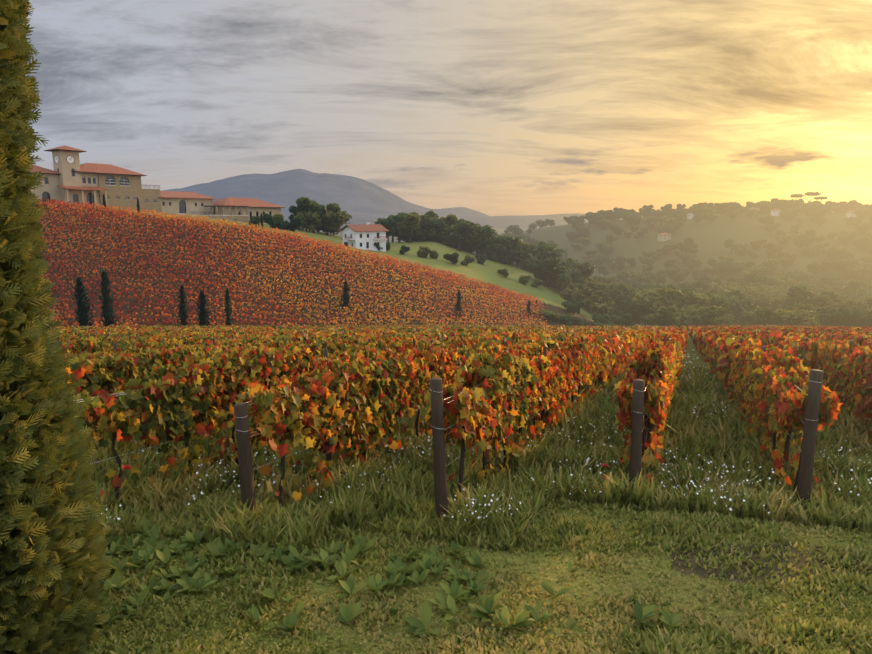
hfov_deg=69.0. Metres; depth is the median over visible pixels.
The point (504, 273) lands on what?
tree
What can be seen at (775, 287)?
valley tree
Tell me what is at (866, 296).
valley tree
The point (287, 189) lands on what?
mountain
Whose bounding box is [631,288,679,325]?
valley tree
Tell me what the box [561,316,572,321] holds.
hedge
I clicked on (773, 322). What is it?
valley tree
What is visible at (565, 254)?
cypress
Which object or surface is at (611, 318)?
valley tree
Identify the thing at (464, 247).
valley tree
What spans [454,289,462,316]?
hill cypress
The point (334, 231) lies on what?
tree
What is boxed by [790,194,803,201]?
stone pine
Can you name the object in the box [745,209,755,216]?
valley tree
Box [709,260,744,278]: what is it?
valley tree
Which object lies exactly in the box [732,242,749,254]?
valley tree
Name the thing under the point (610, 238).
valley tree
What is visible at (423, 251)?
tree
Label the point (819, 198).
stone pine
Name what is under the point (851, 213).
farm house
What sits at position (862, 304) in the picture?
valley tree
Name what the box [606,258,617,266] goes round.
valley tree
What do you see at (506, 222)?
hills
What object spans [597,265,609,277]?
valley tree
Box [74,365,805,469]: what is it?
vine wires
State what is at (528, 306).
hill cypress
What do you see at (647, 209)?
ridge tree
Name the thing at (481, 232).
valley tree
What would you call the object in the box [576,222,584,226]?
valley tree
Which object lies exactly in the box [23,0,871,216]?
sky
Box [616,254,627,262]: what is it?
valley tree
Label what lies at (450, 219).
tree
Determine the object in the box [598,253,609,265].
valley tree
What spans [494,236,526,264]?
valley tree
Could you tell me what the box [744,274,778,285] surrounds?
valley tree
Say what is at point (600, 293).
tree
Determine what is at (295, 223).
tree
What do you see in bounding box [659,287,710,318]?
valley tree
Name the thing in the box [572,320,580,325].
hedge
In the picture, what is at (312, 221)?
tree
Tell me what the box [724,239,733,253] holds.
valley tree
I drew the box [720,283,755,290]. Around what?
valley tree
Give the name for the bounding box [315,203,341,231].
tree
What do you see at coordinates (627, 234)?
valley tree
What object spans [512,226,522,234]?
valley tree
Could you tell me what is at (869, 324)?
valley tree
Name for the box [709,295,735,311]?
valley tree
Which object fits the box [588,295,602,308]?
valley tree
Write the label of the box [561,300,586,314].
valley tree
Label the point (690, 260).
valley tree
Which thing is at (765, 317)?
valley tree
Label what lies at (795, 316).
valley tree
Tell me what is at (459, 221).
tree
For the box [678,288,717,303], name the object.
valley tree
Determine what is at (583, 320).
hedge
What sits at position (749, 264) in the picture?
valley tree
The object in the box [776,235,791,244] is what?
valley tree
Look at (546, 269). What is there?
tree
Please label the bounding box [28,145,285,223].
winery
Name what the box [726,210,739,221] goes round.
valley tree
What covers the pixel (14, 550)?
cypress
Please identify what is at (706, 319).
valley tree
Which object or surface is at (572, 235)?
valley tree
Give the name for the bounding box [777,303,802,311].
valley tree
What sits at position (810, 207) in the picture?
valley tree
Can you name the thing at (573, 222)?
ridge tree
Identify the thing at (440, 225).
tree
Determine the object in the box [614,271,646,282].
valley tree
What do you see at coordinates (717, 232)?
ground
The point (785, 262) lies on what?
valley tree
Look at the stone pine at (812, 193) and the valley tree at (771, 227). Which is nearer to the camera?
the valley tree at (771, 227)
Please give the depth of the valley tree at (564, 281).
256.50 m
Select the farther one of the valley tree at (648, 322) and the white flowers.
the valley tree at (648, 322)
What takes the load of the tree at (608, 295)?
on the ground at (717, 232)
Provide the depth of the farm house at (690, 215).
708.80 m
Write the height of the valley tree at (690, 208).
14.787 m
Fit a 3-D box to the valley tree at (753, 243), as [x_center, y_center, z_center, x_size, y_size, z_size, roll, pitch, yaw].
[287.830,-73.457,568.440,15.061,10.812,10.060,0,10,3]
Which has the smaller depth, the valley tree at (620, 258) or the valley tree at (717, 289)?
the valley tree at (717, 289)
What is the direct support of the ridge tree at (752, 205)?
on the ground at (717, 232)
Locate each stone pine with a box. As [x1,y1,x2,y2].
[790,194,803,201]
[805,192,820,203]
[814,196,826,200]
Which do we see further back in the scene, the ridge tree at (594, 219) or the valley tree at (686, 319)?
the ridge tree at (594, 219)
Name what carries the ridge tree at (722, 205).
on the ground at (717, 232)
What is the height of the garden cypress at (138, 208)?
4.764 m
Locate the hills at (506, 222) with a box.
[283,217,587,227]
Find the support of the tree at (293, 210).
on the ground at (717, 232)
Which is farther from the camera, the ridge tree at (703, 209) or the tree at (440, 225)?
the ridge tree at (703, 209)
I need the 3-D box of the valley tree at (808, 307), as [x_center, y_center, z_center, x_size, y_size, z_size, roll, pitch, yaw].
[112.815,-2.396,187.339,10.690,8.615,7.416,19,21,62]
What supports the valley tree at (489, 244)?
on the ground at (717, 232)
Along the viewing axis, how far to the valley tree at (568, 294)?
236.29 m
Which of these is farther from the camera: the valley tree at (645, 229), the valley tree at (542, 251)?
the valley tree at (645, 229)
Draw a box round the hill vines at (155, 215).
[33,198,547,325]
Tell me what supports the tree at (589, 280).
on the ground at (717, 232)
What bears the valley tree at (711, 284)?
on the ground at (717, 232)
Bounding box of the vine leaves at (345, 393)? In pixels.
[57,334,871,507]
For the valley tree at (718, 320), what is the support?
on the ground at (717, 232)
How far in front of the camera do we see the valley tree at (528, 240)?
733.14 m
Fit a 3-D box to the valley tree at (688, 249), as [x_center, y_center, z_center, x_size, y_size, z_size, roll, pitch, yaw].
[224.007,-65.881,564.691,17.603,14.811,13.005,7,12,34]
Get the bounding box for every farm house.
[657,233,671,241]
[687,212,695,218]
[771,208,781,215]
[846,210,857,216]
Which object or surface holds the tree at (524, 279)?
on the ground at (717, 232)
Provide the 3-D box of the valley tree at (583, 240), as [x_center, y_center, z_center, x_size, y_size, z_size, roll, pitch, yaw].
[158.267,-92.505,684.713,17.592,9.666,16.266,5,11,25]
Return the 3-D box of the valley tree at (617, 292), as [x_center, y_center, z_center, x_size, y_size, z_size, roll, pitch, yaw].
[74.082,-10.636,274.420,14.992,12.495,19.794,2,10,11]
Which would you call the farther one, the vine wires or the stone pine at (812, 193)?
the stone pine at (812, 193)
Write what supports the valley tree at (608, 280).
on the ground at (717, 232)
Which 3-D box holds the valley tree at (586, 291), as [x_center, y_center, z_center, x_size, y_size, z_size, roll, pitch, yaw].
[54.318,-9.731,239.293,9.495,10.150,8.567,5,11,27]
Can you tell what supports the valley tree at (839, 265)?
on the ground at (717, 232)
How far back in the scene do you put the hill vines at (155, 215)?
168.91 m
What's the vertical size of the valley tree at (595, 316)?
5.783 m
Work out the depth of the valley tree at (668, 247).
589.84 m
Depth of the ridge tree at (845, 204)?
712.87 m
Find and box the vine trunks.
[87,376,866,507]
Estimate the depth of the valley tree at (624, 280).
444.52 m
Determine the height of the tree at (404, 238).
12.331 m
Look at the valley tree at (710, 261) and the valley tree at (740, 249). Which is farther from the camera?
the valley tree at (740, 249)
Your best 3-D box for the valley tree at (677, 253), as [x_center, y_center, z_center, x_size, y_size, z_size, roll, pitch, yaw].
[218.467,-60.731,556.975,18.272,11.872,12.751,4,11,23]
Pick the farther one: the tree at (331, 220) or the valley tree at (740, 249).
the valley tree at (740, 249)
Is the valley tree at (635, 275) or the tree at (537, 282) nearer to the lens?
the tree at (537, 282)
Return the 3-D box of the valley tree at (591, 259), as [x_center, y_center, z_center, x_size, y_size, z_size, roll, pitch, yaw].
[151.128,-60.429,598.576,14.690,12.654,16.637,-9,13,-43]
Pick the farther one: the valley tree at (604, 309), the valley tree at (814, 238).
the valley tree at (814, 238)
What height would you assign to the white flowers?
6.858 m
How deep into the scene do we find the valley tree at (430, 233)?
282.04 m
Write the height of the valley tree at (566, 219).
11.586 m
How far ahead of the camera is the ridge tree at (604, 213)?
763.80 m
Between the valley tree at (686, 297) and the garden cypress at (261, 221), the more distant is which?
the valley tree at (686, 297)
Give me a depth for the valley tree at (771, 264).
495.04 m
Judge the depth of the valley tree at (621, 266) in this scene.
577.84 m
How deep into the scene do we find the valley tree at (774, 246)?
546.39 m
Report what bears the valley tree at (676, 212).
on the ground at (717, 232)
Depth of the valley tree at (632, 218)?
710.37 m
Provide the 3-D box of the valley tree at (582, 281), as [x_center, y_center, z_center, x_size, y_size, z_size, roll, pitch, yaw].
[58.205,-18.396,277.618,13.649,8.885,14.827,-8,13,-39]
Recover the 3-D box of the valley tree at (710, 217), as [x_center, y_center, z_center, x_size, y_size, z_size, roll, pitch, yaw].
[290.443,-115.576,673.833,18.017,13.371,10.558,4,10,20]
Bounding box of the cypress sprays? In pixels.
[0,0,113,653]
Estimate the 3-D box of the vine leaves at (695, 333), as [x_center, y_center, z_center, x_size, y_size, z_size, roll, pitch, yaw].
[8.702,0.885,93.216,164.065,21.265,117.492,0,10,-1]
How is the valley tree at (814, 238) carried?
on the ground at (717, 232)
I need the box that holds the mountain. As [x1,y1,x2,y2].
[162,169,488,215]
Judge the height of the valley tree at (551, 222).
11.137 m
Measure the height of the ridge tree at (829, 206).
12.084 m
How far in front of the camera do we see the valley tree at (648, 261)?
564.36 m
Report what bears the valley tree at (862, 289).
on the ground at (717, 232)
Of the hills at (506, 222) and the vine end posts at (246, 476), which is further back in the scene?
the hills at (506, 222)
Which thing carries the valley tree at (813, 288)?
on the ground at (717, 232)
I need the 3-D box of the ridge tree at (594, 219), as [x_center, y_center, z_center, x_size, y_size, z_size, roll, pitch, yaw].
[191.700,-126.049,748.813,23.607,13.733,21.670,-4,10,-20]
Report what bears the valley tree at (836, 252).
on the ground at (717, 232)
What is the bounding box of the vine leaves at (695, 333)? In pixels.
[52,323,871,355]
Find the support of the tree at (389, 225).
on the ground at (717, 232)
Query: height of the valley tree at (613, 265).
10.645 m
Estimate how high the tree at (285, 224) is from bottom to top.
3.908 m
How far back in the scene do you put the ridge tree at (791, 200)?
733.27 m
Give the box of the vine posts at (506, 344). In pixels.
[55,327,871,433]
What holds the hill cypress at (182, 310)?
on the ground at (717, 232)
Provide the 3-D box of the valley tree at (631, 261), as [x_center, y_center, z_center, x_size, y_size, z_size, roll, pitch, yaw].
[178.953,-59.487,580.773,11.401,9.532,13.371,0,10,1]
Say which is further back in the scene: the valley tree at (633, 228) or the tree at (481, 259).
the valley tree at (633, 228)
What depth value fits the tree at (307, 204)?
253.34 m
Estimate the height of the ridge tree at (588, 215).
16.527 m
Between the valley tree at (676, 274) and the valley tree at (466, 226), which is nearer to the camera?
the valley tree at (466, 226)
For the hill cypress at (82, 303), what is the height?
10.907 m
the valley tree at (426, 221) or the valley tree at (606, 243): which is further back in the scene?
the valley tree at (606, 243)
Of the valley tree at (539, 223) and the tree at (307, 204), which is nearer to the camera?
the tree at (307, 204)
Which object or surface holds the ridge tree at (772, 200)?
on the ground at (717, 232)
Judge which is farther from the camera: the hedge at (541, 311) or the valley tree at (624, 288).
the valley tree at (624, 288)
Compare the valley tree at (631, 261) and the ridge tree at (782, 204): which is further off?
the ridge tree at (782, 204)
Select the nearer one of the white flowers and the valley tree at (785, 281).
the white flowers
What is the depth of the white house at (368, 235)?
230.03 m
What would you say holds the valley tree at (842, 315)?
on the ground at (717, 232)
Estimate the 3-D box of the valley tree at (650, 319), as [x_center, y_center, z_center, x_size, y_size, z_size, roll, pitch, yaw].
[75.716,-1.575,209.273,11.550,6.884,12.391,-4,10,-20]
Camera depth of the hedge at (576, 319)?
208.77 m
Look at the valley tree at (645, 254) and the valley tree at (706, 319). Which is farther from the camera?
the valley tree at (645, 254)
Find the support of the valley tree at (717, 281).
on the ground at (717, 232)
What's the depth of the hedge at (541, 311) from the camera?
205.38 m
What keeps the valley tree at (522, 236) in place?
on the ground at (717, 232)
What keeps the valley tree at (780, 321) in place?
on the ground at (717, 232)
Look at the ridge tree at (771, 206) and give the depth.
698.79 m
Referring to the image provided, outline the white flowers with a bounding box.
[101,353,871,519]
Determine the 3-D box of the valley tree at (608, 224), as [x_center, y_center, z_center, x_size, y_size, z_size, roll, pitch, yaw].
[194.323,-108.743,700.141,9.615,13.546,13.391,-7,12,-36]
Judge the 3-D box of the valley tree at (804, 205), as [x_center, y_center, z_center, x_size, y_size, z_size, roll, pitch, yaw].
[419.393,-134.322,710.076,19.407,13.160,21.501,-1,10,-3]
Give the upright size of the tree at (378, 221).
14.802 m
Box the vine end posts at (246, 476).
[234,369,822,521]
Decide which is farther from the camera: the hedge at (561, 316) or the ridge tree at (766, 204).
the ridge tree at (766, 204)
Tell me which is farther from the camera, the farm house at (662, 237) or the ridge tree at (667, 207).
the ridge tree at (667, 207)
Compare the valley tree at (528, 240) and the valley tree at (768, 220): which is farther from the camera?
the valley tree at (528, 240)
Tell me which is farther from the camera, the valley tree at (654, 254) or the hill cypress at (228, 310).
the valley tree at (654, 254)
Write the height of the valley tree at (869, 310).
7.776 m
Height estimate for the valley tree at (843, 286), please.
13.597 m
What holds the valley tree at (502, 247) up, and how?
on the ground at (717, 232)
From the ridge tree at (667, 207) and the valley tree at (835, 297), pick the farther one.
the ridge tree at (667, 207)
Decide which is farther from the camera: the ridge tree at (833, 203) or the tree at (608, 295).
the ridge tree at (833, 203)
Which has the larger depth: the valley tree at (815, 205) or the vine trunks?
the valley tree at (815, 205)
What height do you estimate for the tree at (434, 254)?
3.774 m
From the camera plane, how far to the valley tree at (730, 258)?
533.14 m
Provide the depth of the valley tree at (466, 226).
274.46 m
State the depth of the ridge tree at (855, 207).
735.69 m
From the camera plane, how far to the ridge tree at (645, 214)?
754.78 m
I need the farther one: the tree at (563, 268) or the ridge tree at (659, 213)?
the ridge tree at (659, 213)
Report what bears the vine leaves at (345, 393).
attached to the vine posts at (506, 344)
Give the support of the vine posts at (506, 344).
on the ground at (717, 232)
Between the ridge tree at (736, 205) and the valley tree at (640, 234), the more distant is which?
the ridge tree at (736, 205)
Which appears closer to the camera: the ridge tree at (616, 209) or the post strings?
the post strings
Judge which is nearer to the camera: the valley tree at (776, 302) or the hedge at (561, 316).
the hedge at (561, 316)
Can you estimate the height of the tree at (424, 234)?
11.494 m
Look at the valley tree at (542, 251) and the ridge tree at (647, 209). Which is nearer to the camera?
the valley tree at (542, 251)
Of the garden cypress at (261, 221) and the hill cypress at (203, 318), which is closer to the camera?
the hill cypress at (203, 318)
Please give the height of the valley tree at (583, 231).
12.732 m
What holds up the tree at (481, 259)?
on the ground at (717, 232)
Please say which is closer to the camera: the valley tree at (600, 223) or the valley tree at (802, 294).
the valley tree at (802, 294)
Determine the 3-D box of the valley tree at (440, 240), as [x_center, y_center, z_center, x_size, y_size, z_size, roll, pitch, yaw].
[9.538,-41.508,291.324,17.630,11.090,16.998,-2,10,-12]
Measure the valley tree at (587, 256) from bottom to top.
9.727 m
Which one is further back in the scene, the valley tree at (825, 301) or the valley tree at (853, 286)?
the valley tree at (853, 286)
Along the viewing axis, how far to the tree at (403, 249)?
233.91 m
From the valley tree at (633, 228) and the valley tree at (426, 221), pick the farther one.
the valley tree at (633, 228)
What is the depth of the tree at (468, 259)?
244.19 m
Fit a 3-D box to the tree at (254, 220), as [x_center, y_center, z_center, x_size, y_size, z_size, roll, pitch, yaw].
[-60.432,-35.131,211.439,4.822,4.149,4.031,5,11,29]
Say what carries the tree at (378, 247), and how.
on the ground at (717, 232)
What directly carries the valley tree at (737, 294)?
on the ground at (717, 232)
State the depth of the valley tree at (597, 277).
424.68 m
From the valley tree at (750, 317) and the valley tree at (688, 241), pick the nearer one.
the valley tree at (750, 317)
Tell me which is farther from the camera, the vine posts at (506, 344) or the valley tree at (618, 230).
the valley tree at (618, 230)
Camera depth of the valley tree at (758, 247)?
567.01 m
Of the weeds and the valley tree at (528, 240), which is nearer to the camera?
the weeds
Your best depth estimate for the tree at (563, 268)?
263.84 m
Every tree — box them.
[248,216,260,226]
[263,213,282,227]
[269,213,283,228]
[281,220,288,229]
[285,215,304,231]
[288,205,300,220]
[293,210,321,231]
[295,196,327,232]
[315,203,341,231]
[318,211,346,234]
[318,211,351,234]
[374,242,382,250]
[375,212,407,241]
[379,219,395,241]
[386,215,404,241]
[386,242,390,249]
[396,213,421,242]
[397,236,412,241]
[398,214,437,241]
[399,245,409,253]
[408,212,440,240]
[408,228,427,241]
[417,246,430,257]
[421,216,449,240]
[425,210,438,218]
[429,250,438,258]
[436,224,465,246]
[438,226,467,245]
[439,214,457,225]
[443,252,458,263]
[446,220,476,250]
[453,219,463,247]
[457,242,468,250]
[459,225,495,253]
[460,255,474,265]
[475,254,486,263]
[477,235,509,260]
[478,243,512,261]
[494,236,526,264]
[497,268,508,277]
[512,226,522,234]
[516,242,529,266]
[518,234,530,239]
[518,241,564,270]
[518,275,530,284]
[523,237,534,243]
[526,257,560,287]
[530,278,543,287]
[535,219,545,227]
[542,266,581,290]
[546,219,554,226]
[556,274,577,289]
[557,266,570,290]
[558,257,595,282]
[560,287,592,307]
[561,277,585,290]
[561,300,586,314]
[563,216,572,224]
[564,231,579,240]
[569,218,580,226]
[570,242,583,250]
[570,288,591,313]
[572,215,584,222]
[573,282,586,288]
[575,226,590,236]
[575,237,590,244]
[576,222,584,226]
[581,255,593,259]
[584,212,595,225]
[584,290,603,308]
[585,277,593,284]
[587,281,633,295]
[588,215,607,223]
[588,256,601,268]
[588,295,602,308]
[590,300,619,315]
[592,275,601,282]
[592,314,601,321]
[594,240,613,250]
[594,289,623,299]
[595,218,614,228]
[595,313,623,324]
[597,242,610,253]
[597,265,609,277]
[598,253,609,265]
[601,277,619,284]
[601,289,613,302]
[602,211,612,219]
[606,222,617,233]
[606,234,616,241]
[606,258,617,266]
[607,210,622,220]
[610,225,623,238]
[610,262,617,271]
[613,207,621,219]
[613,294,654,325]
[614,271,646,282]
[614,277,638,283]
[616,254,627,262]
[616,262,624,269]
[621,213,642,224]
[622,209,634,212]
[622,212,637,221]
[623,231,631,237]
[626,257,635,266]
[629,225,639,233]
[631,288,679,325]
[633,230,644,242]
[637,227,648,233]
[638,256,655,265]
[642,205,653,217]
[642,207,651,217]
[642,252,651,256]
[643,210,651,216]
[645,312,658,325]
[645,314,679,326]
[651,251,662,258]
[652,305,676,325]
[654,209,665,216]
[654,224,674,233]
[656,241,677,254]
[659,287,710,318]
[660,204,671,216]
[663,259,676,267]
[665,266,691,282]
[667,209,681,217]
[669,289,698,309]
[675,251,694,263]
[676,203,687,211]
[676,313,701,330]
[677,245,697,253]
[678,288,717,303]
[679,253,703,268]
[683,237,697,247]
[683,306,720,325]
[688,205,700,214]
[691,206,717,214]
[692,214,705,224]
[695,285,732,294]
[701,212,717,223]
[701,310,722,325]
[706,258,729,265]
[707,281,736,289]
[708,279,721,285]
[708,305,727,325]
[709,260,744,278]
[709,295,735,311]
[711,288,746,324]
[718,256,734,261]
[719,202,738,206]
[719,294,758,325]
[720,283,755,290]
[720,314,738,325]
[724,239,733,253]
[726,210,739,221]
[728,203,740,211]
[728,205,741,210]
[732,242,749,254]
[737,261,755,272]
[740,267,763,276]
[741,267,771,275]
[741,309,761,325]
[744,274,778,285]
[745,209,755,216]
[747,204,763,207]
[749,239,766,247]
[751,241,761,250]
[754,307,772,324]
[756,215,774,225]
[756,307,778,324]
[757,258,779,274]
[758,201,771,212]
[763,223,781,234]
[763,243,784,250]
[763,284,793,294]
[768,204,780,209]
[769,295,790,308]
[770,198,790,203]
[772,307,820,325]
[774,200,787,208]
[775,311,819,325]
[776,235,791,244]
[776,275,797,288]
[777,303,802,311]
[779,257,794,269]
[780,294,833,308]
[786,285,822,306]
[788,199,803,202]
[798,303,825,317]
[800,201,816,211]
[800,282,825,293]
[803,204,814,211]
[804,236,817,246]
[813,203,826,210]
[814,203,833,211]
[815,203,823,209]
[816,305,871,326]
[819,289,845,307]
[820,245,854,259]
[821,260,848,274]
[825,201,838,211]
[837,200,857,209]
[839,295,871,309]
[842,279,859,287]
[845,280,866,293]
[852,287,871,294]
[853,204,868,209]
[858,293,871,300]
[860,311,871,326]
[865,308,871,318]
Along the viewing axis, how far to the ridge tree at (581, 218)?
782.46 m
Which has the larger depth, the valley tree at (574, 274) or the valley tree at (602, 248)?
the valley tree at (602, 248)
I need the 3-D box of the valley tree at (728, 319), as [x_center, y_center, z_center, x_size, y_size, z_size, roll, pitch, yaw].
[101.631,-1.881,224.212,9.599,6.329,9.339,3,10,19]
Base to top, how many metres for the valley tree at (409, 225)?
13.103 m
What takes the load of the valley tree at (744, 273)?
on the ground at (717, 232)
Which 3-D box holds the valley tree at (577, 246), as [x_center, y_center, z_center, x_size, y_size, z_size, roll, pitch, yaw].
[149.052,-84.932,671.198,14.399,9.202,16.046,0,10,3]
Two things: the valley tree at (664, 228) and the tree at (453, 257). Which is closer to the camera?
the tree at (453, 257)
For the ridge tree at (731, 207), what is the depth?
697.76 m
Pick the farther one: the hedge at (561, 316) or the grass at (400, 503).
the hedge at (561, 316)
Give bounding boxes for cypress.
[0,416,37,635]
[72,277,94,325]
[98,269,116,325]
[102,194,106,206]
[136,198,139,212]
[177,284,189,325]
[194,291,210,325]
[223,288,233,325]
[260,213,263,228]
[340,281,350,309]
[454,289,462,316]
[526,300,531,316]
[563,248,567,259]
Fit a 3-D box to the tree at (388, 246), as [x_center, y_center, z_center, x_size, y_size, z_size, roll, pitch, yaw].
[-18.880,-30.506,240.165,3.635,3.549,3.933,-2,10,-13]
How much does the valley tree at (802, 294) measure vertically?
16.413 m
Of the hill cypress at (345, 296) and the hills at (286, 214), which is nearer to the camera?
the hill cypress at (345, 296)
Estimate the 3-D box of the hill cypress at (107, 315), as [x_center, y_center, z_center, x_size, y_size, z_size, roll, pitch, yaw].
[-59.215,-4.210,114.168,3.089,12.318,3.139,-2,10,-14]
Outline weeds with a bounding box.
[92,366,871,635]
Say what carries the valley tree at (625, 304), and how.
on the ground at (717, 232)
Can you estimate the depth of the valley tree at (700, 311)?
206.01 m
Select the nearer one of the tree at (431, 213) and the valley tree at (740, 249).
the tree at (431, 213)
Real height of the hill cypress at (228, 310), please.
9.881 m
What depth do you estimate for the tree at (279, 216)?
231.30 m
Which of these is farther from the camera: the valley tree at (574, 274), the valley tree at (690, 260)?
the valley tree at (690, 260)
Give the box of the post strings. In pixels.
[236,380,822,431]
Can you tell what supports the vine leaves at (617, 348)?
on the ground at (717, 232)
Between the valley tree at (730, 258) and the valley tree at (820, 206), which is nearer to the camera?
the valley tree at (730, 258)
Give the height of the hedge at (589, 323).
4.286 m
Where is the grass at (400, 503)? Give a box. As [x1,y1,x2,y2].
[75,364,871,653]
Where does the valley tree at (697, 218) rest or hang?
on the ground at (717, 232)
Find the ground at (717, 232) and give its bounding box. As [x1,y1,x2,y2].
[35,204,871,653]
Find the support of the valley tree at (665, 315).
on the ground at (717, 232)
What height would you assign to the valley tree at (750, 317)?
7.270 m
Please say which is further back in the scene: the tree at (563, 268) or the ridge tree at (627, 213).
the ridge tree at (627, 213)
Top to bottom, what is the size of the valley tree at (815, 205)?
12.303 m
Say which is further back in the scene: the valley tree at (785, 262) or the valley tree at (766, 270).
the valley tree at (785, 262)
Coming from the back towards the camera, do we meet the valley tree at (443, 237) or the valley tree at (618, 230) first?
the valley tree at (618, 230)
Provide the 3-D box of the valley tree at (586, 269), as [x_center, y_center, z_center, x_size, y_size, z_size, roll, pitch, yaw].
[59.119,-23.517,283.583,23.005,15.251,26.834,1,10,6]
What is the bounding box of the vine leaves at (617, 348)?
[47,328,871,391]
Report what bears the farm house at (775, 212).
on the ground at (717, 232)
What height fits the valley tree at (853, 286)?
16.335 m
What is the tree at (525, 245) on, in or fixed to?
on the ground at (717, 232)
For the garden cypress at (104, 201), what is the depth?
191.14 m
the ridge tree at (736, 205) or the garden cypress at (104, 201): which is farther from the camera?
the ridge tree at (736, 205)
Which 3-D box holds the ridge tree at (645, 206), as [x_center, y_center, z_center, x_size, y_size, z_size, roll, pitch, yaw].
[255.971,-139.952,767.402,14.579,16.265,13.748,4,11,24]
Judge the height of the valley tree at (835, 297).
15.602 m
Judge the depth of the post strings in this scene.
6.79 m
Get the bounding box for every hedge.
[534,309,560,320]
[535,309,549,318]
[557,314,570,322]
[560,314,580,325]
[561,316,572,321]
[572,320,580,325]
[578,317,586,325]
[584,322,593,325]
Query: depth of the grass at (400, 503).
6.65 m
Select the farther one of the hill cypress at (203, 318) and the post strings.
the hill cypress at (203, 318)
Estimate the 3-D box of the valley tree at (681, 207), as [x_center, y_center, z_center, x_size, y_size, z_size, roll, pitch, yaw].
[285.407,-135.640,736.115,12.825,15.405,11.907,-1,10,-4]
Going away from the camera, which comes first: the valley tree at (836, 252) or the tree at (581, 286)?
the tree at (581, 286)
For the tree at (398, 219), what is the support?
on the ground at (717, 232)
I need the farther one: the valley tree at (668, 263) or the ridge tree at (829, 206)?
the ridge tree at (829, 206)
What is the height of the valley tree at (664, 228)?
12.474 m
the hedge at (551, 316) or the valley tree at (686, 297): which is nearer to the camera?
the hedge at (551, 316)
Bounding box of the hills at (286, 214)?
[281,210,646,219]
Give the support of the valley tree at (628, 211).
on the ground at (717, 232)
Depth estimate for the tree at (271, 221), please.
226.96 m
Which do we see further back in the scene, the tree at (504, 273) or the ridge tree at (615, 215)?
the ridge tree at (615, 215)
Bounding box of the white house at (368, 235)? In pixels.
[339,222,388,251]

